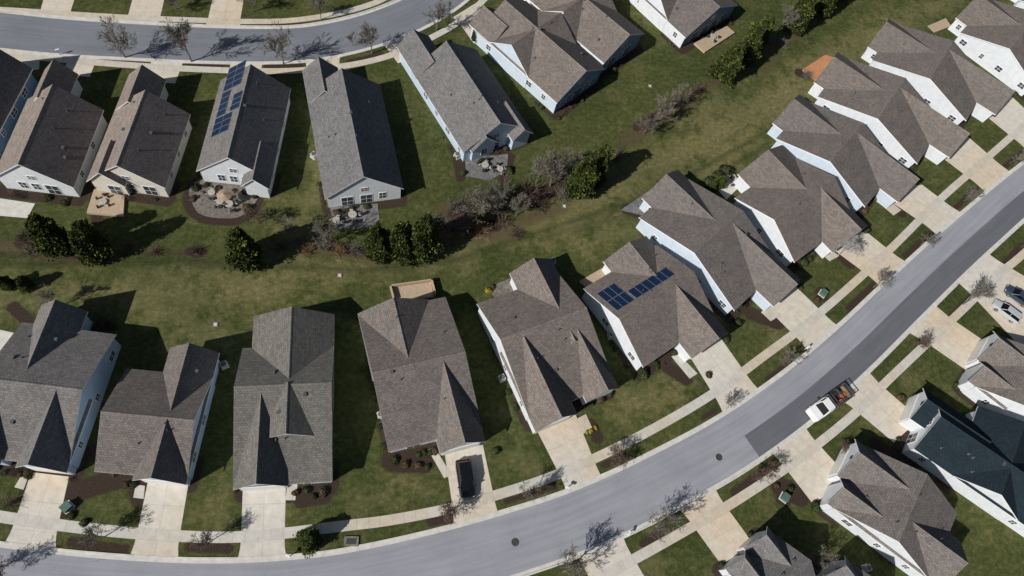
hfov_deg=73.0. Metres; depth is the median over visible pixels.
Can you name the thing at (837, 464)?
garage door
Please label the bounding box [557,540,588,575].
bare tree
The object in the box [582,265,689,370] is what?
walls
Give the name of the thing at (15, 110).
trim
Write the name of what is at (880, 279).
bare tree
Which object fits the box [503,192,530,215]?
bare tree
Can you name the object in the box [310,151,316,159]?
air conditioner unit
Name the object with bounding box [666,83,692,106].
bare tree
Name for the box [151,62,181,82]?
driveway
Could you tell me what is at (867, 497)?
roof vents
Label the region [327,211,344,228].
patio table set
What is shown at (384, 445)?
shrub
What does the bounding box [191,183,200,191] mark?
shrub
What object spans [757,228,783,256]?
windows
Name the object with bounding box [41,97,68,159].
roof vents
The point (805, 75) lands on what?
bare shrub
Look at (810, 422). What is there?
kerb
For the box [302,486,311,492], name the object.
shrub
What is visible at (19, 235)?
bare shrub
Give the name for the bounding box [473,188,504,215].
bare tree
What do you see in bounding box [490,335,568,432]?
trim
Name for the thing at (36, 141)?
roof
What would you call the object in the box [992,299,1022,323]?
parked car
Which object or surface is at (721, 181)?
evergreen tree
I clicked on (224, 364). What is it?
air conditioner unit
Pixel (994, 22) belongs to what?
roof
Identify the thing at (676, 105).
bare shrub
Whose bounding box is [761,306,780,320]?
garden path
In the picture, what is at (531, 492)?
bare tree
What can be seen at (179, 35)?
bare tree
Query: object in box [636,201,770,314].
walls
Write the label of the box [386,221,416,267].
evergreen tree
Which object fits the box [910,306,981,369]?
driveway
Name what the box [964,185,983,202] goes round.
bare tree
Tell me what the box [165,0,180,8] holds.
bare tree
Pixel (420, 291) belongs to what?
patio
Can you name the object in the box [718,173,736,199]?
patio
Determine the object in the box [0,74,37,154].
walls
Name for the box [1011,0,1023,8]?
walls
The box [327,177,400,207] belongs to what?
walls
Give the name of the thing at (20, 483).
garden path
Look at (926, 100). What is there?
windows
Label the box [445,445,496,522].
driveway
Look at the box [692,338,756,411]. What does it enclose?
driveway
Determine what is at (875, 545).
trim
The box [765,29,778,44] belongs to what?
bare shrub
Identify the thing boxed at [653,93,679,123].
bare tree
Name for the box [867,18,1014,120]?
roof
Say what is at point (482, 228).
bare shrub
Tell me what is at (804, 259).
shrub
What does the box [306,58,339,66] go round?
driveway
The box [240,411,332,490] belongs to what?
walls
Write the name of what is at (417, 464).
shrub
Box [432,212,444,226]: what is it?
bare shrub
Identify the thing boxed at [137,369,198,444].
roof vents
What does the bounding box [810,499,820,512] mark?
shrub
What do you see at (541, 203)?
bare shrub
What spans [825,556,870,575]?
roof
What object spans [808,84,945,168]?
walls
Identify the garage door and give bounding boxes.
[27,467,71,474]
[143,480,185,485]
[241,486,283,490]
[444,443,478,454]
[536,416,569,432]
[739,532,760,547]
[816,562,834,575]
[828,448,847,475]
[899,395,917,420]
[966,339,986,362]
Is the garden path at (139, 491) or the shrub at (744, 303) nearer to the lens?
the garden path at (139, 491)
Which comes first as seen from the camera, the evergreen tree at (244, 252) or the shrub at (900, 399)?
the evergreen tree at (244, 252)
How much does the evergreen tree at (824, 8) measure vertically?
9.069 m
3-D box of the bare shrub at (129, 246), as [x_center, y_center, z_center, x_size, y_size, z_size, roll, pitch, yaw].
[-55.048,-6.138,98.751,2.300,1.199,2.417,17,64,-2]
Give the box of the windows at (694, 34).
[637,0,726,41]
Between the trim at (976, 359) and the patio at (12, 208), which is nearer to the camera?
the patio at (12, 208)
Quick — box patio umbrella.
[216,189,231,201]
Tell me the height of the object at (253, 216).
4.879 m
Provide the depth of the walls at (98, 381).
87.65 m
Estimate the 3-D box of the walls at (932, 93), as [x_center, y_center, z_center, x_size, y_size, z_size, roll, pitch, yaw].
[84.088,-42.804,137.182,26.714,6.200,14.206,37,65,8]
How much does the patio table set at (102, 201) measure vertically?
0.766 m
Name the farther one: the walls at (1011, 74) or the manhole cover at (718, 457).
the walls at (1011, 74)
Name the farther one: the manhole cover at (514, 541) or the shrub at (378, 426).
the shrub at (378, 426)
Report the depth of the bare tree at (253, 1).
118.57 m
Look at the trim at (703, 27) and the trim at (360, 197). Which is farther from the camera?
the trim at (703, 27)
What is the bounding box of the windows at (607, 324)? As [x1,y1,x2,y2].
[602,318,634,359]
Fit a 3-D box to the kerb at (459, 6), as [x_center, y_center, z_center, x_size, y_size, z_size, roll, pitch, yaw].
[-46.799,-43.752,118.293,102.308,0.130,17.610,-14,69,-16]
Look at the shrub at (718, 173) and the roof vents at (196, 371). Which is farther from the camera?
the shrub at (718, 173)
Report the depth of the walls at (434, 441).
92.67 m
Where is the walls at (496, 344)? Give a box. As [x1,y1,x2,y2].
[478,278,612,433]
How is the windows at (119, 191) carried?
attached to the walls at (99, 182)
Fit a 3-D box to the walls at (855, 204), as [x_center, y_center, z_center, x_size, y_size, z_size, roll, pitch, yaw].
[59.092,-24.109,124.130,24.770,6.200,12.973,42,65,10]
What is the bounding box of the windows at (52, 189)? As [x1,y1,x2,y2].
[18,141,94,194]
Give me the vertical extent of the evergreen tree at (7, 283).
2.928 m
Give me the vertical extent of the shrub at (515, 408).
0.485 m
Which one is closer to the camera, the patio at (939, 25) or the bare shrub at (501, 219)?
the bare shrub at (501, 219)
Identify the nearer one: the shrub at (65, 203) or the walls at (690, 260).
the shrub at (65, 203)
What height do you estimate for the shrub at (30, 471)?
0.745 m
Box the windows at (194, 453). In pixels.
[125,414,205,474]
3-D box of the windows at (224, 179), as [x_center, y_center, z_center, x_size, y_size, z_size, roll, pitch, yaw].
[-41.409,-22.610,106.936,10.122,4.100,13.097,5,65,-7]
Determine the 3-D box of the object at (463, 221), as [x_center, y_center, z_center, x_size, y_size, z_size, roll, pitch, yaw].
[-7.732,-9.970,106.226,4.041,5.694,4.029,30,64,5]
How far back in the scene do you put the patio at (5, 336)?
91.39 m
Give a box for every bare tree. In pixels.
[0,555,14,575]
[34,283,54,306]
[75,520,108,548]
[94,14,137,57]
[157,16,193,61]
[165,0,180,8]
[187,528,218,548]
[237,0,261,11]
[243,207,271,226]
[258,19,292,64]
[280,216,300,235]
[307,211,339,249]
[308,0,330,19]
[344,32,356,45]
[353,22,379,53]
[420,0,458,30]
[438,498,462,525]
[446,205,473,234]
[464,183,490,222]
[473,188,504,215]
[483,171,514,207]
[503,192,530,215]
[518,481,545,501]
[529,149,569,186]
[531,155,554,182]
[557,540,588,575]
[560,147,584,174]
[606,442,630,467]
[636,115,659,135]
[647,505,685,542]
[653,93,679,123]
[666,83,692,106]
[725,392,740,410]
[753,460,779,483]
[777,4,803,32]
[779,345,803,366]
[808,544,839,573]
[837,235,859,259]
[839,441,854,454]
[873,269,893,287]
[913,332,932,351]
[919,233,940,249]
[962,277,997,304]
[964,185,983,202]
[1010,149,1023,162]
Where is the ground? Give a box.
[0,0,1023,575]
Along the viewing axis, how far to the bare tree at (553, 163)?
109.69 m
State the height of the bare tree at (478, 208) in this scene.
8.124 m
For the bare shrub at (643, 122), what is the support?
on the ground
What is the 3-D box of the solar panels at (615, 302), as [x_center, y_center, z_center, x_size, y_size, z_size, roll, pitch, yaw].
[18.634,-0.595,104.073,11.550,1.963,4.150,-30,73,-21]
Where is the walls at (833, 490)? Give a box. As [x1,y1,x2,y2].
[820,443,921,575]
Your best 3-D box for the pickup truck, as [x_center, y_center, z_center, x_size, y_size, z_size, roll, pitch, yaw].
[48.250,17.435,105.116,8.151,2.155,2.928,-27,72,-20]
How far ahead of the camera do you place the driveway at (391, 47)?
122.16 m
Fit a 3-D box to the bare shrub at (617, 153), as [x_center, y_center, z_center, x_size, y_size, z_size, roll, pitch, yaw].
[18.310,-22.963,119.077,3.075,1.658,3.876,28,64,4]
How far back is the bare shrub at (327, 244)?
103.51 m
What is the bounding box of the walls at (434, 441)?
[390,440,480,454]
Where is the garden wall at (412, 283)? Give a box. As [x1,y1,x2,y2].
[390,279,435,297]
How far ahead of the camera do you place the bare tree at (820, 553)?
92.60 m
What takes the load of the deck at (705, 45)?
on the ground
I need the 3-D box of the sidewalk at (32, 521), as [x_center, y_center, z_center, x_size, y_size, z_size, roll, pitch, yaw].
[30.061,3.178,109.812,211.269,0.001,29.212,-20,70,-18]
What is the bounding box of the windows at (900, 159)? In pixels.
[811,87,906,163]
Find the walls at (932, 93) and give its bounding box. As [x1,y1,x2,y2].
[861,48,991,124]
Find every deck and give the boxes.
[87,188,124,216]
[694,26,734,52]
[802,55,832,80]
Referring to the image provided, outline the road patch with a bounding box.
[745,191,1023,456]
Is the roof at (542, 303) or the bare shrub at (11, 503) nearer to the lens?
the bare shrub at (11, 503)
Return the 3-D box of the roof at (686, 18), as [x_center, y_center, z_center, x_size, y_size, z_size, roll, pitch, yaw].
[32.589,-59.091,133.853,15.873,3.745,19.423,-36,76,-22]
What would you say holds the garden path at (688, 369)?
on the ground
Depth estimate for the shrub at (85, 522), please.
83.58 m
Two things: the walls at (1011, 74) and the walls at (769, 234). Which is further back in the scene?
the walls at (1011, 74)
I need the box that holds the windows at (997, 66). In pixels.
[956,25,1023,88]
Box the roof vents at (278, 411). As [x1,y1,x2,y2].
[271,371,306,441]
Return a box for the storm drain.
[344,536,358,545]
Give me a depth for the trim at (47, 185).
99.20 m
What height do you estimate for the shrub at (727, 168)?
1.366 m
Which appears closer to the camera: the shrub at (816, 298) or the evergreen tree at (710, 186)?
the shrub at (816, 298)
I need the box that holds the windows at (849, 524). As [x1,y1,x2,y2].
[841,455,908,568]
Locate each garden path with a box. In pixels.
[15,476,27,489]
[133,485,144,498]
[285,485,296,499]
[429,449,451,477]
[576,414,591,434]
[671,355,697,378]
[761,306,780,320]
[825,252,837,260]
[884,204,900,214]
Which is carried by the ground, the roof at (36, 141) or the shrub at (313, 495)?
the shrub at (313, 495)
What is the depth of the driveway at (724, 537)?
95.57 m
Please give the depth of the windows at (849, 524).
96.69 m
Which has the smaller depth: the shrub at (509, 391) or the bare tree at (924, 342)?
the shrub at (509, 391)
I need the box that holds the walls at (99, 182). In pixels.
[90,87,191,196]
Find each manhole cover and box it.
[511,538,518,545]
[716,454,721,460]
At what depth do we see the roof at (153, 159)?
101.41 m
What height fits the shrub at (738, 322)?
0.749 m
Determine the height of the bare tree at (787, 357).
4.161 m
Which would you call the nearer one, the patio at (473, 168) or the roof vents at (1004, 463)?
the roof vents at (1004, 463)
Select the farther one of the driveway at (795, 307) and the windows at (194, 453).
the driveway at (795, 307)
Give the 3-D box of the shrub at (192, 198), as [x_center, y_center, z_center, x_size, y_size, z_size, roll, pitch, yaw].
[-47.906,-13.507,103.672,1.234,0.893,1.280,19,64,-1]
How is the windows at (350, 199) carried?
attached to the walls at (375, 188)
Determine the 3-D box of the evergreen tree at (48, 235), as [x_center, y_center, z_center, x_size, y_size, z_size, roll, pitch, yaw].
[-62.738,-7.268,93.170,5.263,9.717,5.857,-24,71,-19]
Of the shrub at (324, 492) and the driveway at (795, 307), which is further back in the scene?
the driveway at (795, 307)
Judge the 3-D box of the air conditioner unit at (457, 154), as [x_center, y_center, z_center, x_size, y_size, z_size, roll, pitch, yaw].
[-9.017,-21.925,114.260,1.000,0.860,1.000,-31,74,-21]
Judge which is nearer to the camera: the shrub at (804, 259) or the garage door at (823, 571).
the garage door at (823, 571)
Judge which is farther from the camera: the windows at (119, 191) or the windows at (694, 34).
the windows at (694, 34)
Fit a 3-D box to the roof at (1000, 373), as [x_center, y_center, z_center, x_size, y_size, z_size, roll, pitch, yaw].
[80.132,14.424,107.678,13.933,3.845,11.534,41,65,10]
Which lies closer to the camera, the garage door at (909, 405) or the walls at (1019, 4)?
the garage door at (909, 405)
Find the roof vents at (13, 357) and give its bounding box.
[9,335,58,423]
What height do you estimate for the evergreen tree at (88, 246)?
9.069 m
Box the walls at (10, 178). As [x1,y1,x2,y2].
[0,80,106,196]
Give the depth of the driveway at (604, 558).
91.53 m
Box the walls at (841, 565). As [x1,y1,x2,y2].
[824,560,845,575]
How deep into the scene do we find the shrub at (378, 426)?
93.91 m
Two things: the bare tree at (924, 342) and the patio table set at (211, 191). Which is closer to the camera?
the patio table set at (211, 191)
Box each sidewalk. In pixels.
[0,0,385,23]
[0,0,486,73]
[0,121,1023,542]
[592,248,1023,575]
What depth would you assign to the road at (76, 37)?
116.49 m
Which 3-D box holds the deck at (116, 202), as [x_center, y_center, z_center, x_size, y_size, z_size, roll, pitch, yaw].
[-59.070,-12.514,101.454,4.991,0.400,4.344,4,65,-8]
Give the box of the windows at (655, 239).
[648,208,725,307]
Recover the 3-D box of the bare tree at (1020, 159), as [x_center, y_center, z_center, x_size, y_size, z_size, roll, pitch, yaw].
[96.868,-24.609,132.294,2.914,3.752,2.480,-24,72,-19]
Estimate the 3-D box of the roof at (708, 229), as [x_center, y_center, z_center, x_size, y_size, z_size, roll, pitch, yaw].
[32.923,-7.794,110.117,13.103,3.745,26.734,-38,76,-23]
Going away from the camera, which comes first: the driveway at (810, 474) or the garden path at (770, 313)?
the driveway at (810, 474)
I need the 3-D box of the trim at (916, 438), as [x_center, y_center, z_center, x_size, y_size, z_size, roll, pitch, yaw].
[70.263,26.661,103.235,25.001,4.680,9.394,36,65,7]
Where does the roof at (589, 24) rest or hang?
on the walls at (633, 40)
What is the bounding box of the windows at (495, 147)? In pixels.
[424,92,508,154]
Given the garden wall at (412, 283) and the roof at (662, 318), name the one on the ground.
the garden wall at (412, 283)
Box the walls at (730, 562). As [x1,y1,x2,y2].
[719,531,765,575]
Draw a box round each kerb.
[0,0,400,28]
[0,0,469,64]
[0,161,1023,563]
[511,218,1023,575]
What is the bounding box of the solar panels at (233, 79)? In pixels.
[211,60,246,137]
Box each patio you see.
[0,198,34,217]
[0,330,12,349]
[189,179,257,217]
[330,204,378,228]
[392,282,433,298]
[465,154,507,179]
[489,278,513,296]
[579,268,604,286]
[621,190,649,214]
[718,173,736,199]
[928,18,950,31]
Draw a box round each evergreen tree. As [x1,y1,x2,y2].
[0,275,15,291]
[15,274,35,294]
[25,212,71,262]
[67,217,115,267]
[223,226,262,273]
[292,523,323,558]
[363,219,390,264]
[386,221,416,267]
[409,211,443,265]
[471,29,476,42]
[565,155,600,199]
[591,144,616,189]
[702,181,717,192]
[705,42,745,87]
[714,175,727,188]
[739,21,766,67]
[745,13,775,50]
[781,0,817,34]
[814,0,837,19]
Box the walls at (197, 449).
[147,359,219,485]
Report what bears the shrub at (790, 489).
on the ground
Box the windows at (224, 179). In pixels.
[218,121,284,181]
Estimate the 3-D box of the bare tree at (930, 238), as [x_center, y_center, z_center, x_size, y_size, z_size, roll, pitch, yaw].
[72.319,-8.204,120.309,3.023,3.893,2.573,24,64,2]
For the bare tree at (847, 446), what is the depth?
101.62 m
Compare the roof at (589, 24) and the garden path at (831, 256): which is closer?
the garden path at (831, 256)
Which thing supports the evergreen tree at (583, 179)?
on the ground
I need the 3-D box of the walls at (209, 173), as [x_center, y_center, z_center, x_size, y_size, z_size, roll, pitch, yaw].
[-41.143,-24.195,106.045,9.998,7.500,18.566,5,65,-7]
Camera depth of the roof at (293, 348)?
87.69 m
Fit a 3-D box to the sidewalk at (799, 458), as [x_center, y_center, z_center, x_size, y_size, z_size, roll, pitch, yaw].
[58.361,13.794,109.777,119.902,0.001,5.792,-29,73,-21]
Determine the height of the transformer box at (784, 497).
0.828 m
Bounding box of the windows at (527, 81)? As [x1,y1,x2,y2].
[486,44,594,105]
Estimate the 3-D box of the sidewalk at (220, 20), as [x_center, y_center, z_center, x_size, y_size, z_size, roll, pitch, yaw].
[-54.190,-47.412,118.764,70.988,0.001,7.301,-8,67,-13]
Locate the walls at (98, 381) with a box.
[0,317,120,473]
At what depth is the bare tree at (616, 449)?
94.90 m
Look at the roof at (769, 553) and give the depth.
89.49 m
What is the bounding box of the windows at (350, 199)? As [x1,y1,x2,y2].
[341,188,385,205]
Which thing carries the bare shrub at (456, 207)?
on the ground
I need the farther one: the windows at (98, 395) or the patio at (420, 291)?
the patio at (420, 291)
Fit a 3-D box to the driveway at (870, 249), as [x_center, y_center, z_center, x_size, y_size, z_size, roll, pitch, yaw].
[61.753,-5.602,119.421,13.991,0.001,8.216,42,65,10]
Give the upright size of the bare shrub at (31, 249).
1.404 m
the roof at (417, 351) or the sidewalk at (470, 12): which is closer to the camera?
the roof at (417, 351)
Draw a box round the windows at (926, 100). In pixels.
[866,48,956,121]
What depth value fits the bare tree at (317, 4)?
119.86 m
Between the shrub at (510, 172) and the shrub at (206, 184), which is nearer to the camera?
the shrub at (206, 184)
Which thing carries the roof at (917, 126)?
on the walls at (892, 147)
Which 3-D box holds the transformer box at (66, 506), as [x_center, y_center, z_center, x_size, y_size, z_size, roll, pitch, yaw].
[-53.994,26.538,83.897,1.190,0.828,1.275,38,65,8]
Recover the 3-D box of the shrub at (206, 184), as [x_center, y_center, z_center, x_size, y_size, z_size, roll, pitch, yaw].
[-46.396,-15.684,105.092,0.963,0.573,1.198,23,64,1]
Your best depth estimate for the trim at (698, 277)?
109.37 m
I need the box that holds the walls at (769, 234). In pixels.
[733,177,829,266]
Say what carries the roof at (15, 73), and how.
on the walls at (31, 84)
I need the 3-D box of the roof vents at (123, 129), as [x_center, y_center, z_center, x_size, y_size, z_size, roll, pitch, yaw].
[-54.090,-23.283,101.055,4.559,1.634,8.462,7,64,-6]
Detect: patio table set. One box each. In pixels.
[95,194,110,207]
[202,184,218,199]
[212,197,226,208]
[219,199,238,211]
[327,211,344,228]
[342,205,361,222]
[476,157,493,172]
[493,162,506,175]
[707,30,719,42]
[725,176,733,185]
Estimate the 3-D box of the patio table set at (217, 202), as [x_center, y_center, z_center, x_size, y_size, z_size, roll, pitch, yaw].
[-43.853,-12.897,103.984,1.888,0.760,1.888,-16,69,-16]
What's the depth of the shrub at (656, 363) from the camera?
104.21 m
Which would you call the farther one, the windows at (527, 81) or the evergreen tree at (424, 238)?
the windows at (527, 81)
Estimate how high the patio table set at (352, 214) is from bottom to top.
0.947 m
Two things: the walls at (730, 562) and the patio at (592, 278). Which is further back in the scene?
the patio at (592, 278)
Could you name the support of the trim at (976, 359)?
attached to the walls at (976, 396)
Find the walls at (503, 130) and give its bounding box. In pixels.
[399,52,529,160]
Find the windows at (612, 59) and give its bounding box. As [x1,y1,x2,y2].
[606,42,630,68]
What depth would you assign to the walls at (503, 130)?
114.99 m
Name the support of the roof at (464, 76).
on the walls at (503, 130)
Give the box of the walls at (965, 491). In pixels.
[899,392,1023,536]
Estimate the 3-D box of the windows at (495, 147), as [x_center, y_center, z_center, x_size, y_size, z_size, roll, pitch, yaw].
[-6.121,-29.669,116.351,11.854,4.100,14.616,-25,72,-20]
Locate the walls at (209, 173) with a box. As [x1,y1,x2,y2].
[200,98,289,197]
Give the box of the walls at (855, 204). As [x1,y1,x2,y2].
[767,125,894,211]
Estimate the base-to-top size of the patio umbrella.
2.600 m
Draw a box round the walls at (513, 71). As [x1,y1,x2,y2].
[470,28,600,112]
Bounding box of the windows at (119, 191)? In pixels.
[107,130,186,195]
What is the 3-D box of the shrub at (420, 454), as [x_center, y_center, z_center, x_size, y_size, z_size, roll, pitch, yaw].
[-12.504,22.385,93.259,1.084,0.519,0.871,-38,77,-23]
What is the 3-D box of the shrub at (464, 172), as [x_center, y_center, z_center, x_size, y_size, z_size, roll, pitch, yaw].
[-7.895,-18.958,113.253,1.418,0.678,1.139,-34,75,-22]
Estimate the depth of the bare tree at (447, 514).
88.38 m
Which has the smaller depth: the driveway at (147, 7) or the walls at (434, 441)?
the walls at (434, 441)
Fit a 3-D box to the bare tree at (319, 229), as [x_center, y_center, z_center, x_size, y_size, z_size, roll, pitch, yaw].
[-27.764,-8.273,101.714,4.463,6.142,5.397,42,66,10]
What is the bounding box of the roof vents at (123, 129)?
[121,101,165,150]
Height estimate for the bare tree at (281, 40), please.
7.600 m
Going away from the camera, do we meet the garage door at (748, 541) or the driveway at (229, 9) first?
the garage door at (748, 541)
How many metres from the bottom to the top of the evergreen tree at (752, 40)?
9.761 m
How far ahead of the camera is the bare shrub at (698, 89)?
128.91 m
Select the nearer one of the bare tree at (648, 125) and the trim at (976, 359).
the trim at (976, 359)
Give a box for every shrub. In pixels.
[0,469,8,475]
[2,490,23,512]
[7,469,21,476]
[11,190,23,197]
[12,225,31,244]
[18,242,37,256]
[23,469,33,474]
[23,472,32,479]
[44,194,52,200]
[60,199,68,206]
[66,511,75,520]
[78,518,90,527]
[119,239,133,249]
[122,481,128,487]
[130,481,137,488]
[147,245,162,256]
[185,241,203,255]
[189,195,197,202]
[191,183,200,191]
[202,182,209,187]
[242,203,251,211]
[272,236,287,250]
[299,240,313,258]
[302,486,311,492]
[310,493,316,499]
[312,235,335,251]
[318,486,328,498]
[331,241,346,259]
[345,238,364,258]
[376,423,382,430]
[380,442,386,449]
[390,454,398,465]
[401,460,408,468]
[414,461,422,469]
[415,451,422,457]
[424,463,430,469]
[427,449,433,455]
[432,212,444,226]
[432,446,437,455]
[443,193,472,219]
[443,216,455,229]
[459,170,467,175]
[460,221,474,232]
[470,220,491,239]
[484,287,492,293]
[491,447,500,454]
[493,211,513,229]
[505,165,513,175]
[505,388,511,394]
[510,225,526,238]
[513,405,518,410]
[515,175,550,206]
[532,191,547,214]
[544,163,568,183]
[554,184,568,201]
[563,163,571,174]
[596,397,605,404]
[613,148,625,165]
[630,115,654,131]
[638,367,648,380]
[653,360,659,366]
[666,98,685,111]
[671,349,677,355]
[690,79,704,94]
[704,176,714,182]
[705,371,711,378]
[712,169,725,177]
[718,561,724,567]
[719,164,733,175]
[722,334,729,343]
[733,318,743,326]
[741,301,747,307]
[747,530,753,537]
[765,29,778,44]
[775,35,789,48]
[786,484,794,491]
[800,257,808,266]
[801,69,814,79]
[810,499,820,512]
[813,296,820,302]
[862,226,871,233]
[897,394,906,401]
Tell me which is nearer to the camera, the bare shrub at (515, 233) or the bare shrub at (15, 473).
the bare shrub at (15, 473)
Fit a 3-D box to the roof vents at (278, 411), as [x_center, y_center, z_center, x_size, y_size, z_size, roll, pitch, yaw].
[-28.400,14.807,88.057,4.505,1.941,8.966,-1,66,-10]
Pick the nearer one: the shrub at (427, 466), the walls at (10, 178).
the shrub at (427, 466)
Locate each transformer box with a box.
[58,500,75,513]
[778,491,790,503]
[818,288,828,298]
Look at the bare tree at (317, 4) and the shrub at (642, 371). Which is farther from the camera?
the bare tree at (317, 4)
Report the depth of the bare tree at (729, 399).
101.45 m
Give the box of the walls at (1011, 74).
[948,20,1023,95]
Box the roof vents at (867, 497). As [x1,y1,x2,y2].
[865,495,942,538]
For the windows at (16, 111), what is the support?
attached to the walls at (31, 84)
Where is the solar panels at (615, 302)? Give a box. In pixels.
[597,267,674,310]
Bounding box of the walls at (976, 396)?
[958,334,1023,420]
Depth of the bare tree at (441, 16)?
120.89 m
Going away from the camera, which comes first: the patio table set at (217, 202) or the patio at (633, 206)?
the patio table set at (217, 202)
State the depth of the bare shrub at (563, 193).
114.12 m
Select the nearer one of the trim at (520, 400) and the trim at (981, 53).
the trim at (520, 400)
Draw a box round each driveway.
[5,472,68,547]
[14,57,39,69]
[41,0,73,10]
[66,63,93,76]
[128,0,163,21]
[131,483,187,556]
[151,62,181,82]
[206,0,242,25]
[230,65,261,67]
[238,488,285,556]
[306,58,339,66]
[385,39,402,62]
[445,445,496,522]
[453,3,479,42]
[538,415,599,486]
[579,539,643,575]
[680,491,747,561]
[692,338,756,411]
[773,287,835,349]
[773,429,834,501]
[836,230,903,284]
[846,374,906,441]
[894,184,958,232]
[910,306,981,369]
[944,137,1007,190]
[959,255,1023,343]
[989,96,1023,146]
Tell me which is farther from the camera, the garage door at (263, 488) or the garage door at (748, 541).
the garage door at (748, 541)
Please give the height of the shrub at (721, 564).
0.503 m
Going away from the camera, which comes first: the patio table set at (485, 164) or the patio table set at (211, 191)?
the patio table set at (211, 191)
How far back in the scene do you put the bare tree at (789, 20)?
135.32 m
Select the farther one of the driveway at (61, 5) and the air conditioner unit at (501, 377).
the driveway at (61, 5)
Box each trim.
[0,86,28,137]
[16,142,94,194]
[29,349,115,474]
[106,131,186,195]
[124,416,205,485]
[216,122,284,181]
[341,187,385,205]
[423,94,508,154]
[486,43,595,106]
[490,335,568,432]
[590,40,629,69]
[601,317,635,360]
[637,0,727,42]
[647,207,726,307]
[812,85,907,163]
[828,446,910,568]
[870,32,955,121]
[899,394,1018,524]
[954,20,1023,89]
[966,337,1007,415]
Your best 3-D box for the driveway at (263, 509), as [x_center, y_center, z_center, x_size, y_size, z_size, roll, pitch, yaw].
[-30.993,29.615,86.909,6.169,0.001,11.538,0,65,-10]
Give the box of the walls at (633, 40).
[524,0,640,72]
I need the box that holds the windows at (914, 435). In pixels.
[906,401,1017,523]
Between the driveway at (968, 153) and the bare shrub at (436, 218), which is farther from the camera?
the driveway at (968, 153)
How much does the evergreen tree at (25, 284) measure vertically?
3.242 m
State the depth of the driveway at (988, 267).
120.38 m
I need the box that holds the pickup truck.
[805,383,854,421]
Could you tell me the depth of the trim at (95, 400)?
86.50 m
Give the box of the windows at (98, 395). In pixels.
[14,350,114,461]
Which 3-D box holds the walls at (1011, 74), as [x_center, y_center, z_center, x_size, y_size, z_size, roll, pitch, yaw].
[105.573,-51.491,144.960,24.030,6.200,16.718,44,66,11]
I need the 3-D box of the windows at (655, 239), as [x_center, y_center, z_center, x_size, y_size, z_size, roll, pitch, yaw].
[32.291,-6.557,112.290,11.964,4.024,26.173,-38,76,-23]
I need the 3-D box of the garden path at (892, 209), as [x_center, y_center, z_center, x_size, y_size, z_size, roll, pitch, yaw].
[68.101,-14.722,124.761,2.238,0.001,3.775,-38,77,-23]
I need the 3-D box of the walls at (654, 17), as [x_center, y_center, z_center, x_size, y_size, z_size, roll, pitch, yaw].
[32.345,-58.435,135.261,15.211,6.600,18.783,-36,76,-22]
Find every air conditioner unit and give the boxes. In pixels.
[219,360,228,369]
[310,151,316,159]
[453,151,460,159]
[497,373,505,382]
[607,332,612,339]
[861,563,872,571]
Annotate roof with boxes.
[0,50,32,130]
[0,59,103,187]
[0,299,115,472]
[86,65,190,188]
[94,343,219,484]
[196,64,290,189]
[233,307,333,489]
[302,56,403,198]
[358,297,485,453]
[396,29,532,152]
[469,0,603,103]
[477,258,619,431]
[529,0,643,63]
[583,236,727,367]
[639,170,799,310]
[644,0,737,37]
[725,526,814,575]
[734,145,866,262]
[772,94,918,206]
[814,52,969,163]
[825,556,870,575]
[827,439,967,575]
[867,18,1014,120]
[910,388,1023,524]
[955,0,1023,71]
[967,331,1023,409]
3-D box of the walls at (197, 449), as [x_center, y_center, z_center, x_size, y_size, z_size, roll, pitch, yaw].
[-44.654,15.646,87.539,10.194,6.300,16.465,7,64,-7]
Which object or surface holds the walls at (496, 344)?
on the ground
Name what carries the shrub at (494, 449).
on the ground
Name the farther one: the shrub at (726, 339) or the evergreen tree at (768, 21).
the evergreen tree at (768, 21)
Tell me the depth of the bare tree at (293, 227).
101.19 m
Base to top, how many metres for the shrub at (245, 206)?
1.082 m
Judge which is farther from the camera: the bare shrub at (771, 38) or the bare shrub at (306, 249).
the bare shrub at (771, 38)
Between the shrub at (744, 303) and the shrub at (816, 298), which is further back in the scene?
the shrub at (816, 298)
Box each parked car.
[455,458,475,498]
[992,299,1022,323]
[1004,285,1023,306]
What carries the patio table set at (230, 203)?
on the patio at (203, 204)
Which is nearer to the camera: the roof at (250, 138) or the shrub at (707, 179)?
the roof at (250, 138)
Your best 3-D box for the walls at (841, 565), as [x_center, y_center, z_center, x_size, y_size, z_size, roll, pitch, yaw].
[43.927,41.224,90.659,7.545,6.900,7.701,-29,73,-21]
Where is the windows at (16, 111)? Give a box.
[1,88,27,136]
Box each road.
[0,0,463,60]
[0,165,1023,575]
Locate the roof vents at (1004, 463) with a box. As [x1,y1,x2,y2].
[940,447,1006,472]
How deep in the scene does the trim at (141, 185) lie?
101.44 m
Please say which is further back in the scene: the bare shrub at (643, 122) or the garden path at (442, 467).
the bare shrub at (643, 122)
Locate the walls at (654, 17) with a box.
[628,0,734,47]
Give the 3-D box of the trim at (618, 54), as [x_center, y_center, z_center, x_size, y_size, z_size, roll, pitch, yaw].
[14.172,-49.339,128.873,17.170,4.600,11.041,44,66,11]
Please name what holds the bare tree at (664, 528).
on the ground
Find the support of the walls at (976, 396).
on the ground
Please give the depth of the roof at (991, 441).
100.65 m
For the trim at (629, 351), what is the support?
attached to the walls at (614, 328)
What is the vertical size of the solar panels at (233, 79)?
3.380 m
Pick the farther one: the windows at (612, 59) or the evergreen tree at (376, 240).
the windows at (612, 59)
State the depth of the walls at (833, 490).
97.04 m
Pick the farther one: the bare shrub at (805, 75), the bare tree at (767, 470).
the bare shrub at (805, 75)

